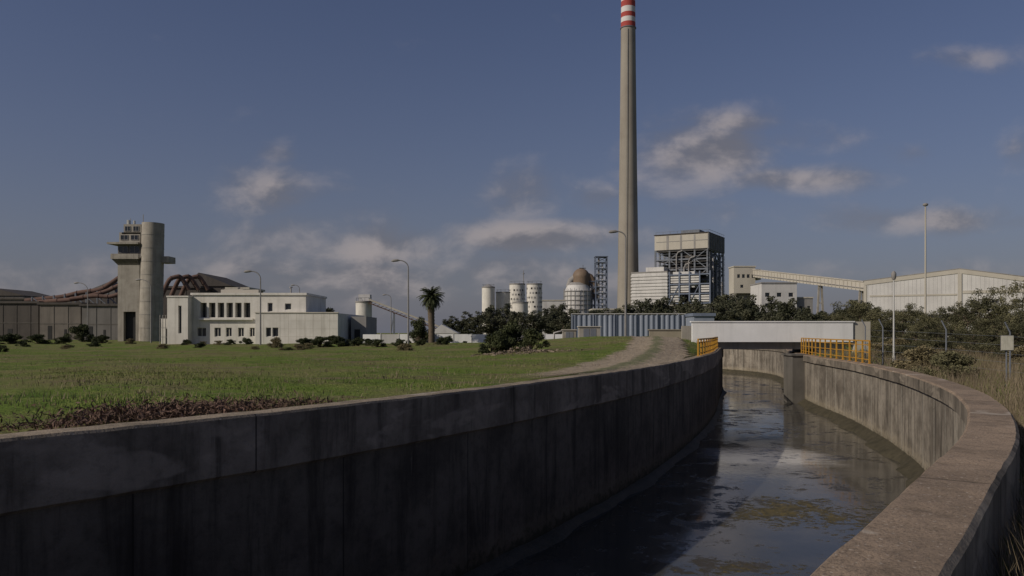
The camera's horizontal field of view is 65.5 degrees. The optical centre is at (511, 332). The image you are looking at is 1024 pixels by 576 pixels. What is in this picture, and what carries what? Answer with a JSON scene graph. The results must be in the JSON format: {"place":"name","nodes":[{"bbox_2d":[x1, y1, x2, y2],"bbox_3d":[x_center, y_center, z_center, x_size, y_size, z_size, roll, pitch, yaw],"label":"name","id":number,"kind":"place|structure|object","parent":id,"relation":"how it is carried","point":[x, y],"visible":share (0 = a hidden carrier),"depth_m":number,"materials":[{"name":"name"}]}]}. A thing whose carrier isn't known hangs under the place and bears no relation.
{"place":"outdoors","nodes":[
{"label":"outdoors","id":0,"kind":"place"},
{"bbox_2d":[0,289,48,297],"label":"factory shed","id":1,"kind":"structure","parent":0,"point":[7,293],"depth_m":261.52,"materials":[{"name":"metal"}]},
{"bbox_2d":[107,215,175,340],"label":"control tower","id":2,"kind":"structure","parent":0,"point":[140,255],"depth_m":150.00,"materials":[{"name":"concrete"}]},
{"bbox_2d":[126,312,135,340],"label":"door","id":3,"kind":"structure","parent":2,"relation":"in","point":[130,316],"depth_m":150.82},
{"bbox_2d":[163,274,190,297],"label":"rusty duct","id":4,"kind":"object","parent":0,"point":[174,277],"visible":0.9,"depth_m":199.14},
{"bbox_2d":[169,274,199,295],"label":"rusty duct","id":5,"kind":"object","parent":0,"point":[178,281],"visible":0.86,"depth_m":201.65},
{"bbox_2d":[159,287,376,343],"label":"office building","id":6,"kind":"structure","parent":0,"point":[224,315],"depth_m":112.00,"materials":[{"name":"white paint"}]},
{"bbox_2d":[0,333,1023,575],"bbox_3d":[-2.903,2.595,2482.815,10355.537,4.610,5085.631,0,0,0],"label":"ground","id":7,"kind":"structure","parent":0,"point":[144,350],"depth_m":25.78,"materials":[{"name":"green plant"}]},
{"bbox_2d":[0,333,23,343],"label":"shrub","id":8,"kind":"object","parent":7,"relation":"on","point":[9,338],"visible":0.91,"depth_m":114.48,"materials":[{"name":"green plant"}]},
{"bbox_2d":[0,301,42,339],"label":"factory shed","id":9,"kind":"structure","parent":7,"relation":"on","point":[22,318],"depth_m":185.00,"materials":[{"name":"concrete"}]},
{"bbox_2d":[24,276,117,300],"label":"rusty duct","id":10,"kind":"object","parent":9,"relation":"on","point":[101,288],"visible":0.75,"depth_m":189.50,"materials":[{"name":"metal"}]},
{"bbox_2d":[37,284,117,301],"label":"rusty duct","id":11,"kind":"object","parent":9,"relation":"on","point":[110,289],"visible":0.67,"depth_m":186.05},
{"bbox_2d":[23,334,52,343],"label":"shrub","id":12,"kind":"object","parent":7,"relation":"on","point":[38,338],"visible":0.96,"depth_m":114.45,"materials":[{"name":"green plant"}]},
{"bbox_2d":[37,302,97,339],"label":"factory shed","id":13,"kind":"structure","parent":7,"relation":"on","point":[58,319],"depth_m":180.00,"materials":[{"name":"concrete"}]},
{"bbox_2d":[69,292,117,300],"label":"rusty duct","id":14,"kind":"object","parent":13,"relation":"on","point":[107,296],"visible":0.78,"depth_m":183.61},
{"bbox_2d":[64,324,95,341],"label":"shrub","id":15,"kind":"object","parent":7,"relation":"on","point":[81,331],"visible":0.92,"depth_m":133.86,"materials":[{"name":"green plant"}]},
{"bbox_2d":[77,282,117,303],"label":"factory shed","id":16,"kind":"structure","parent":7,"relation":"on","point":[115,299],"depth_m":212.00,"materials":[{"name":"metal"}]},
{"bbox_2d":[79,304,117,339],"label":"factory shed","id":17,"kind":"structure","parent":7,"relation":"on","point":[102,319],"depth_m":178.00,"materials":[{"name":"concrete"}]},
{"bbox_2d":[0,389,365,432],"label":"dry brush","id":18,"kind":"object","parent":7,"relation":"on","point":[88,416],"visible":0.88,"depth_m":10.30,"materials":[{"name":"plant"}]},
{"bbox_2d":[163,286,212,317],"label":"factory shed","id":19,"kind":"structure","parent":7,"relation":"on","point":[191,290],"depth_m":207.00,"materials":[{"name":"metal"}]},
{"bbox_2d":[178,274,209,295],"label":"rusty duct","id":20,"kind":"object","parent":19,"relation":"on","point":[201,280],"visible":0.73,"depth_m":204.34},
{"bbox_2d":[188,273,247,292],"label":"factory shed","id":21,"kind":"structure","parent":7,"relation":"on","point":[217,284],"depth_m":215.00,"materials":[{"name":"metal"}]},
{"bbox_2d":[329,335,349,346],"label":"shrub","id":22,"kind":"object","parent":7,"relation":"on","point":[338,341],"visible":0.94,"depth_m":81.60,"materials":[{"name":"green plant"}]},
{"bbox_2d":[0,335,692,407],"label":"dry weeds","id":23,"kind":"object","parent":7,"relation":"on","point":[187,395],"visible":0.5,"depth_m":19.18,"materials":[{"name":"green plant"}]},
{"bbox_2d":[0,338,699,423],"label":"grass","id":24,"kind":"structure","parent":7,"relation":"on","point":[194,378],"depth_m":19.46,"materials":[{"name":"plant"}]},
{"bbox_2d":[0,348,722,575],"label":"canal wall","id":25,"kind":"structure","parent":7,"relation":"on","point":[457,482],"depth_m":11.22,"materials":[{"name":"concrete"}]},
{"bbox_2d":[697,337,717,355],"bbox_3d":[10.843,0.650,43.273,0.383,0.800,19.631,0,0,17],"label":"railing","id":26,"kind":"object","parent":25,"relation":"on","point":[712,344],"visible":0.94,"depth_m":38.53,"materials":[{"name":"metal"}]},
{"bbox_2d":[355,297,371,316],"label":"silo","id":27,"kind":"object","parent":7,"relation":"on","point":[364,308],"visible":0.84,"depth_m":247.83,"materials":[{"name":"white paint"}]},
{"bbox_2d":[369,299,438,333],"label":"inclined conveyor","id":28,"kind":"object","parent":7,"relation":"on","point":[393,320],"visible":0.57,"depth_m":247.43,"materials":[{"name":"metal"}]},
{"bbox_2d":[405,316,428,342],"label":"shrub","id":29,"kind":"object","parent":7,"relation":"on","point":[418,332],"visible":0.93,"depth_m":99.60,"materials":[{"name":"green plant"}]},
{"bbox_2d":[417,286,444,342],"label":"palm tree","id":30,"kind":"object","parent":7,"relation":"on","point":[431,301],"visible":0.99,"depth_m":97.63,"materials":[{"name":"green plant"}]},
{"bbox_2d":[363,333,561,343],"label":"precast fence","id":31,"kind":"object","parent":7,"relation":"on","point":[456,338],"visible":0.32,"depth_m":102.00,"materials":[{"name":"white paint"}]},
{"bbox_2d":[449,315,477,333],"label":"eucalyptus tree","id":32,"kind":"object","parent":7,"relation":"on","point":[462,327],"visible":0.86,"depth_m":238.64,"materials":[{"name":"green plant"}]},
{"bbox_2d":[462,311,492,333],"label":"eucalyptus tree","id":33,"kind":"object","parent":7,"relation":"on","point":[478,328],"visible":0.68,"depth_m":248.30,"materials":[{"name":"green plant"}]},
{"bbox_2d":[482,284,494,333],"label":"silo","id":34,"kind":"object","parent":7,"relation":"on","point":[488,295],"visible":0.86,"depth_m":347.70,"materials":[{"name":"white paint"}]},
{"bbox_2d":[481,307,504,333],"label":"eucalyptus tree","id":35,"kind":"object","parent":7,"relation":"on","point":[490,328],"visible":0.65,"depth_m":258.44,"materials":[{"name":"green plant"}]},
{"bbox_2d":[478,332,509,353],"bbox_3d":[-1.012,0.561,41.841,1.656,1.235,2.008,0,0,-24],"label":"shrub","id":36,"kind":"object","parent":7,"relation":"on","point":[495,341],"visible":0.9,"depth_m":41.60,"materials":[{"name":"green plant"}]},
{"bbox_2d":[489,303,511,333],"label":"eucalyptus tree","id":37,"kind":"object","parent":7,"relation":"on","point":[506,311],"visible":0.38,"depth_m":299.18,"materials":[{"name":"green plant"}]},
{"bbox_2d":[496,289,509,332],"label":"silo","id":38,"kind":"object","parent":7,"relation":"on","point":[502,299],"visible":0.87,"depth_m":352.28,"materials":[{"name":"white paint"}]},
{"bbox_2d":[488,320,523,352],"bbox_3d":[-0.194,0.216,43.010,2.150,1.902,2.574,0,0,2],"label":"shrub","id":39,"kind":"object","parent":7,"relation":"on","point":[511,334],"visible":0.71,"depth_m":42.57,"materials":[{"name":"green plant"}]},
{"bbox_2d":[501,311,531,332],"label":"eucalyptus tree","id":40,"kind":"object","parent":7,"relation":"on","point":[513,314],"visible":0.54,"depth_m":249.50,"materials":[{"name":"green plant"}]},
{"bbox_2d":[509,281,524,310],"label":"silo","id":41,"kind":"object","parent":7,"relation":"on","point":[516,290],"visible":0.36,"depth_m":362.11,"materials":[{"name":"white paint"}]},
{"bbox_2d":[512,299,527,328],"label":"silo","id":42,"kind":"object","parent":7,"relation":"on","point":[522,306],"visible":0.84,"depth_m":332.23,"materials":[{"name":"white paint"}]},
{"bbox_2d":[471,346,588,355],"bbox_3d":[0.379,0.948,39.348,6.006,0.544,5.176,0,0,-37],"label":"rubble","id":43,"kind":"object","parent":7,"relation":"on","point":[522,349],"visible":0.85,"depth_m":39.31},
{"bbox_2d":[513,328,550,351],"bbox_3d":[1.058,0.410,42.107,2.060,1.374,1.800,0,0,-22],"label":"shrub","id":44,"kind":"object","parent":7,"relation":"on","point":[532,337],"visible":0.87,"depth_m":41.76,"materials":[{"name":"green plant"}]},
{"bbox_2d":[514,310,551,332],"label":"eucalyptus tree","id":45,"kind":"object","parent":7,"relation":"on","point":[535,320],"visible":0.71,"depth_m":239.60,"materials":[{"name":"green plant"}]},
{"bbox_2d":[526,281,541,330],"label":"silo","id":46,"kind":"object","parent":7,"relation":"on","point":[534,295],"visible":0.58,"depth_m":347.11,"materials":[{"name":"white paint"}]},
{"bbox_2d":[541,308,569,333],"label":"eucalyptus tree","id":47,"kind":"object","parent":7,"relation":"on","point":[548,330],"visible":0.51,"depth_m":258.76,"materials":[{"name":"green plant"}]},
{"bbox_2d":[546,314,570,333],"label":"eucalyptus tree","id":48,"kind":"object","parent":7,"relation":"on","point":[557,326],"visible":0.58,"depth_m":219.52,"materials":[{"name":"green plant"}]},
{"bbox_2d":[564,268,597,315],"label":"process vessel","id":49,"kind":"object","parent":7,"relation":"on","point":[577,293],"visible":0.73,"depth_m":415.34,"materials":[{"name":"paint"}]},
{"bbox_2d":[577,326,600,336],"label":"utility cabinet","id":50,"kind":"object","parent":7,"relation":"on","point":[587,331],"visible":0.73,"depth_m":92.00,"materials":[{"name":"concrete"}]},
{"bbox_2d":[462,389,726,575],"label":"mud bank","id":51,"kind":"structure","parent":7,"relation":"on","point":[504,561],"depth_m":18.11,"materials":[{"name":"soil"}]},
{"bbox_2d":[594,256,607,308],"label":"lattice tower","id":52,"kind":"structure","parent":7,"relation":"on","point":[598,274],"depth_m":415.04,"materials":[{"name":"blue metal"}]},
{"bbox_2d":[609,230,626,335],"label":"street lamp","id":53,"kind":"object","parent":7,"relation":"on","point":[625,312],"visible":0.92,"depth_m":81.92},
{"bbox_2d":[617,0,638,311],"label":"chimney","id":54,"kind":"object","parent":7,"relation":"on","point":[628,215],"visible":0.82,"depth_m":545.05,"materials":[{"name":"concrete"}]},
{"bbox_2d":[571,313,685,337],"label":"corrugated fence","id":55,"kind":"object","parent":7,"relation":"on","point":[637,325],"visible":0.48,"depth_m":107.99,"materials":[{"name":"metal"}]},
{"bbox_2d":[638,298,671,314],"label":"eucalyptus tree","id":56,"kind":"object","parent":7,"relation":"on","point":[662,305],"visible":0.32,"depth_m":278.28,"materials":[{"name":"green plant"}]},
{"bbox_2d":[648,329,680,337],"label":"boundary wall","id":57,"kind":"structure","parent":7,"relation":"on","point":[666,332],"depth_m":96.00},
{"bbox_2d":[631,229,724,309],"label":"power station","id":58,"kind":"object","parent":7,"relation":"on","point":[693,268],"visible":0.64,"depth_m":508.15,"materials":[{"name":"paint"}]},
{"bbox_2d":[662,295,702,314],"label":"eucalyptus tree","id":59,"kind":"object","parent":7,"relation":"on","point":[679,307],"visible":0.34,"depth_m":297.32,"materials":[{"name":"green plant"}]},
{"bbox_2d":[703,300,736,315],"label":"eucalyptus tree","id":60,"kind":"object","parent":7,"relation":"on","point":[721,309],"visible":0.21,"depth_m":239.17,"materials":[{"name":"green plant"}]},
{"bbox_2d":[717,309,745,320],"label":"eucalyptus tree","id":61,"kind":"object","parent":7,"relation":"on","point":[732,316],"visible":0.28,"depth_m":217.75,"materials":[{"name":"green plant"}]},
{"bbox_2d":[713,293,756,314],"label":"eucalyptus tree","id":62,"kind":"object","parent":7,"relation":"on","point":[718,299],"visible":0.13,"depth_m":280.09,"materials":[{"name":"green plant"}]},
{"bbox_2d":[736,299,766,320],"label":"eucalyptus tree","id":63,"kind":"object","parent":7,"relation":"on","point":[748,311],"visible":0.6,"depth_m":229.41,"materials":[{"name":"green plant"}]},
{"bbox_2d":[753,311,776,320],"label":"eucalyptus tree","id":64,"kind":"object","parent":7,"relation":"on","point":[764,317],"visible":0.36,"depth_m":214.18,"materials":[{"name":"green plant"}]},
{"bbox_2d":[681,321,854,353],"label":"road bridge","id":65,"kind":"structure","parent":7,"relation":"on","point":[759,334],"depth_m":53.00,"materials":[{"name":"concrete"}]},
{"bbox_2d":[761,296,797,320],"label":"eucalyptus tree","id":66,"kind":"object","parent":7,"relation":"on","point":[770,306],"visible":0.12,"depth_m":284.98,"materials":[{"name":"green plant"}]},
{"bbox_2d":[774,302,802,320],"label":"eucalyptus tree","id":67,"kind":"object","parent":7,"relation":"on","point":[787,309],"visible":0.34,"depth_m":259.39,"materials":[{"name":"green plant"}]},
{"bbox_2d":[752,269,863,314],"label":"conveyor gallery","id":68,"kind":"object","parent":7,"relation":"on","point":[822,281],"visible":0.81,"depth_m":330.66,"materials":[{"name":"metal"}]},
{"bbox_2d":[723,369,924,487],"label":"mud bank","id":69,"kind":"structure","parent":7,"relation":"on","point":[911,469],"depth_m":31.73,"materials":[{"name":"soil"}]},
{"bbox_2d":[830,299,888,325],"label":"tamarisk tree","id":70,"kind":"object","parent":7,"relation":"on","point":[859,307],"visible":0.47,"depth_m":79.25,"materials":[{"name":"green plant"}]},
{"bbox_2d":[852,322,869,351],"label":"boundary wall","id":71,"kind":"structure","parent":7,"relation":"on","point":[858,330],"depth_m":53.10,"materials":[{"name":"concrete"}]},
{"bbox_2d":[723,349,1019,575],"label":"canal wall","id":72,"kind":"structure","parent":7,"relation":"on","point":[944,512],"depth_m":8.80,"materials":[{"name":"concrete"}]},
{"bbox_2d":[781,353,808,403],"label":"concrete pier","id":73,"kind":"structure","parent":72,"relation":"attached to","point":[794,378],"depth_m":48.40,"materials":[{"name":"concrete"}]},
{"bbox_2d":[801,338,869,363],"bbox_3d":[17.235,0.860,43.670,0.416,1.080,18.860,0,0,11],"label":"railing","id":74,"kind":"object","parent":72,"relation":"on","point":[836,349],"visible":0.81,"depth_m":41.17,"materials":[{"name":"metal"}]},
{"bbox_2d":[859,310,904,338],"bbox_3d":[28.875,-0.259,62.086,3.215,3.129,3.096,0,0,-1],"label":"tamarisk tree","id":75,"kind":"object","parent":7,"relation":"on","point":[875,317],"visible":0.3,"depth_m":62.02,"materials":[{"name":"green plant"}]},
{"bbox_2d":[871,320,908,341],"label":"tamarisk tree","id":76,"kind":"object","parent":7,"relation":"on","point":[889,334],"visible":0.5,"depth_m":51.82,"materials":[{"name":"green plant"}]},
{"bbox_2d":[891,271,895,359],"bbox_3d":[17.736,-0.653,37.000,0.220,4.431,0.214,0,0,0],"label":"street lamp","id":77,"kind":"object","parent":7,"relation":"on","point":[893,275],"visible":0.77,"depth_m":36.97,"materials":[{"name":"metal"}]},
{"bbox_2d":[876,345,914,361],"bbox_3d":[18.392,1.046,37.945,2.022,0.951,1.972,0,0,-12],"label":"shrub","id":78,"kind":"object","parent":7,"relation":"on","point":[900,349],"visible":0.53,"depth_m":37.74,"materials":[{"name":"green plant"}]},
{"bbox_2d":[883,302,923,339],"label":"tamarisk tree","id":79,"kind":"object","parent":7,"relation":"on","point":[908,313],"visible":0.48,"depth_m":71.83,"materials":[{"name":"green plant"}]},
{"bbox_2d":[890,345,940,370],"bbox_3d":[16.242,1.068,31.942,2.015,1.213,1.906,0,0,41],"label":"shrub","id":80,"kind":"object","parent":7,"relation":"on","point":[923,354],"visible":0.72,"depth_m":31.75,"materials":[{"name":"green plant"}]},
{"bbox_2d":[896,321,934,344],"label":"tamarisk tree","id":81,"kind":"object","parent":7,"relation":"on","point":[916,328],"visible":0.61,"depth_m":49.91,"materials":[{"name":"green plant"}]},
{"bbox_2d":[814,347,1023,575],"bbox_3d":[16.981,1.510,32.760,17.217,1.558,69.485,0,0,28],"label":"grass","id":82,"kind":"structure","parent":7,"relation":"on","point":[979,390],"depth_m":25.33,"materials":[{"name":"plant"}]},
{"bbox_2d":[821,343,1023,575],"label":"dry grass","id":83,"kind":"structure","parent":7,"relation":"on","point":[1016,379],"depth_m":22.84,"materials":[{"name":"plant"}]},
{"bbox_2d":[905,314,943,341],"bbox_3d":[31.229,-0.055,59.996,3.051,2.678,2.699,0,0,36],"label":"tamarisk tree","id":84,"kind":"object","parent":7,"relation":"on","point":[926,319],"visible":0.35,"depth_m":59.53,"materials":[{"name":"green plant"}]},
{"bbox_2d":[923,203,927,313],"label":"street lamp","id":85,"kind":"object","parent":7,"relation":"on","point":[925,286],"visible":0.67,"depth_m":109.91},
{"bbox_2d":[915,329,956,351],"bbox_3d":[23.409,0.622,44.011,2.142,1.724,1.895,0,0,-29],"label":"tamarisk tree","id":86,"kind":"object","parent":7,"relation":"on","point":[933,335],"visible":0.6,"depth_m":43.94,"materials":[{"name":"green plant"}]},
{"bbox_2d":[861,319,1018,377],"bbox_3d":[16.712,0.710,29.500,1.237,2.744,19.060,0,0,0],"label":"wire fence","id":87,"kind":"object","parent":7,"relation":"on","point":[883,337],"visible":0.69,"depth_m":31.00,"materials":[{"name":"metal"}]},
{"bbox_2d":[909,350,979,379],"bbox_3d":[15.363,1.180,28.017,1.898,1.178,2.567,0,0,-3],"label":"shrub","id":88,"kind":"object","parent":7,"relation":"on","point":[948,360],"visible":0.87,"depth_m":27.53,"materials":[{"name":"green plant"}]},
{"bbox_2d":[927,306,969,340],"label":"tamarisk tree","id":89,"kind":"object","parent":7,"relation":"on","point":[940,311],"visible":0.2,"depth_m":65.69,"materials":[{"name":"green plant"}]},
{"bbox_2d":[930,321,970,344],"bbox_3d":[25.323,0.337,45.988,2.277,2.060,1.694,0,0,20],"label":"tamarisk tree","id":90,"kind":"object","parent":7,"relation":"on","point":[957,338],"visible":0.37,"depth_m":45.89,"materials":[{"name":"green plant"}]},
{"bbox_2d":[935,301,986,339],"bbox_3d":[34.258,-0.550,59.960,3.433,3.817,3.565,0,0,-25],"label":"tamarisk tree","id":91,"kind":"object","parent":7,"relation":"on","point":[968,315],"visible":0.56,"depth_m":60.00,"materials":[{"name":"green plant"}]},
{"bbox_2d":[950,329,991,350],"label":"tamarisk tree","id":92,"kind":"object","parent":7,"relation":"on","point":[967,337],"visible":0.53,"depth_m":42.07,"materials":[{"name":"green plant"}]},
{"bbox_2d":[964,342,1000,357],"bbox_3d":[23.803,0.956,39.987,2.216,1.017,1.639,0,0,-9],"label":"shrub","id":93,"kind":"object","parent":7,"relation":"on","point":[984,346],"visible":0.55,"depth_m":39.76,"materials":[{"name":"green plant"}]},
{"bbox_2d":[955,287,1017,338],"bbox_3d":[38.095,-1.166,63.849,4.664,5.158,3.472,0,0,48],"label":"tamarisk tree","id":94,"kind":"object","parent":7,"relation":"on","point":[986,300],"visible":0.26,"depth_m":63.56,"materials":[{"name":"green plant"}]},
{"bbox_2d":[968,317,1010,347],"bbox_3d":[27.730,0.259,46.012,2.641,2.318,2.336,0,0,-13],"label":"tamarisk tree","id":95,"kind":"object","parent":7,"relation":"on","point":[987,323],"visible":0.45,"depth_m":46.01,"materials":[{"name":"green plant"}]},
{"bbox_2d":[976,302,1021,336],"bbox_3d":[36.914,-0.494,59.997,3.788,3.657,3.351,0,0,44],"label":"tamarisk tree","id":96,"kind":"object","parent":7,"relation":"on","point":[1002,309],"visible":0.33,"depth_m":59.58,"materials":[{"name":"green plant"}]},
{"bbox_2d":[986,310,1023,343],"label":"tamarisk tree","id":97,"kind":"object","parent":7,"relation":"on","point":[1016,318],"visible":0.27,"depth_m":42.28,"materials":[{"name":"green plant"}]},
{"bbox_2d":[989,322,1023,348],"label":"tamarisk tree","id":98,"kind":"object","parent":7,"relation":"on","point":[1019,329],"visible":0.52,"depth_m":35.81,"materials":[{"name":"green plant"}]},
{"bbox_2d":[1001,335,1013,382],"bbox_3d":[16.172,0.974,26.027,0.420,1.780,0.095,0,0,0],"label":"fence sign","id":99,"kind":"object","parent":7,"relation":"on","point":[1007,342],"visible":0.76,"depth_m":25.98,"materials":[{"name":"metal"}]},
{"bbox_2d":[995,280,1023,331],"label":"tamarisk tree","id":100,"kind":"object","parent":7,"relation":"on","point":[1016,288],"visible":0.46,"depth_m":52.01,"materials":[{"name":"green plant"}]},
{"bbox_2d":[1002,345,1023,365],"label":"shrub","id":101,"kind":"object","parent":7,"relation":"on","point":[1019,351],"visible":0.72,"depth_m":33.85,"materials":[{"name":"green plant"}]},
{"bbox_2d":[0,0,1023,332],"label":"sky","id":102,"kind":"structure","parent":0,"point":[315,146],"materials":[{"name":"blue"}]},
{"bbox_2d":[542,300,565,333],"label":"plant building","id":103,"kind":"structure","parent":0,"point":[546,304],"depth_m":380.00,"materials":[{"name":"white"}]},
{"bbox_2d":[535,336,689,375],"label":"dirt track","id":104,"kind":"structure","parent":0,"point":[659,349],"depth_m":31.17,"materials":[{"name":"soil"}]},
{"bbox_2d":[684,313,715,325],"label":"plant building","id":105,"kind":"structure","parent":0,"point":[699,317],"depth_m":130.00,"materials":[{"name":"white metal"}]},
{"bbox_2d":[493,372,907,575],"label":"water","id":106,"kind":"structure","parent":0,"point":[764,479],"depth_m":19.83,"materials":[{"name":"liquid"}]},
{"bbox_2d":[728,266,760,311],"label":"transfer tower","id":107,"kind":"structure","parent":0,"point":[741,279],"depth_m":380.00,"materials":[{"name":"beige concrete"}]},
{"bbox_2d":[750,282,797,311],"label":"plant building","id":108,"kind":"structure","parent":0,"point":[782,292],"depth_m":300.00,"materials":[{"name":"white paint"}]},
{"bbox_2d":[797,297,813,312],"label":"plant building","id":109,"kind":"structure","parent":0,"point":[805,302],"depth_m":302.00,"materials":[{"name":"white"}]},
{"bbox_2d":[863,268,1023,337],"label":"warehouse","id":110,"kind":"structure","parent":0,"point":[949,288],"depth_m":192.89,"materials":[{"name":"white metal"}]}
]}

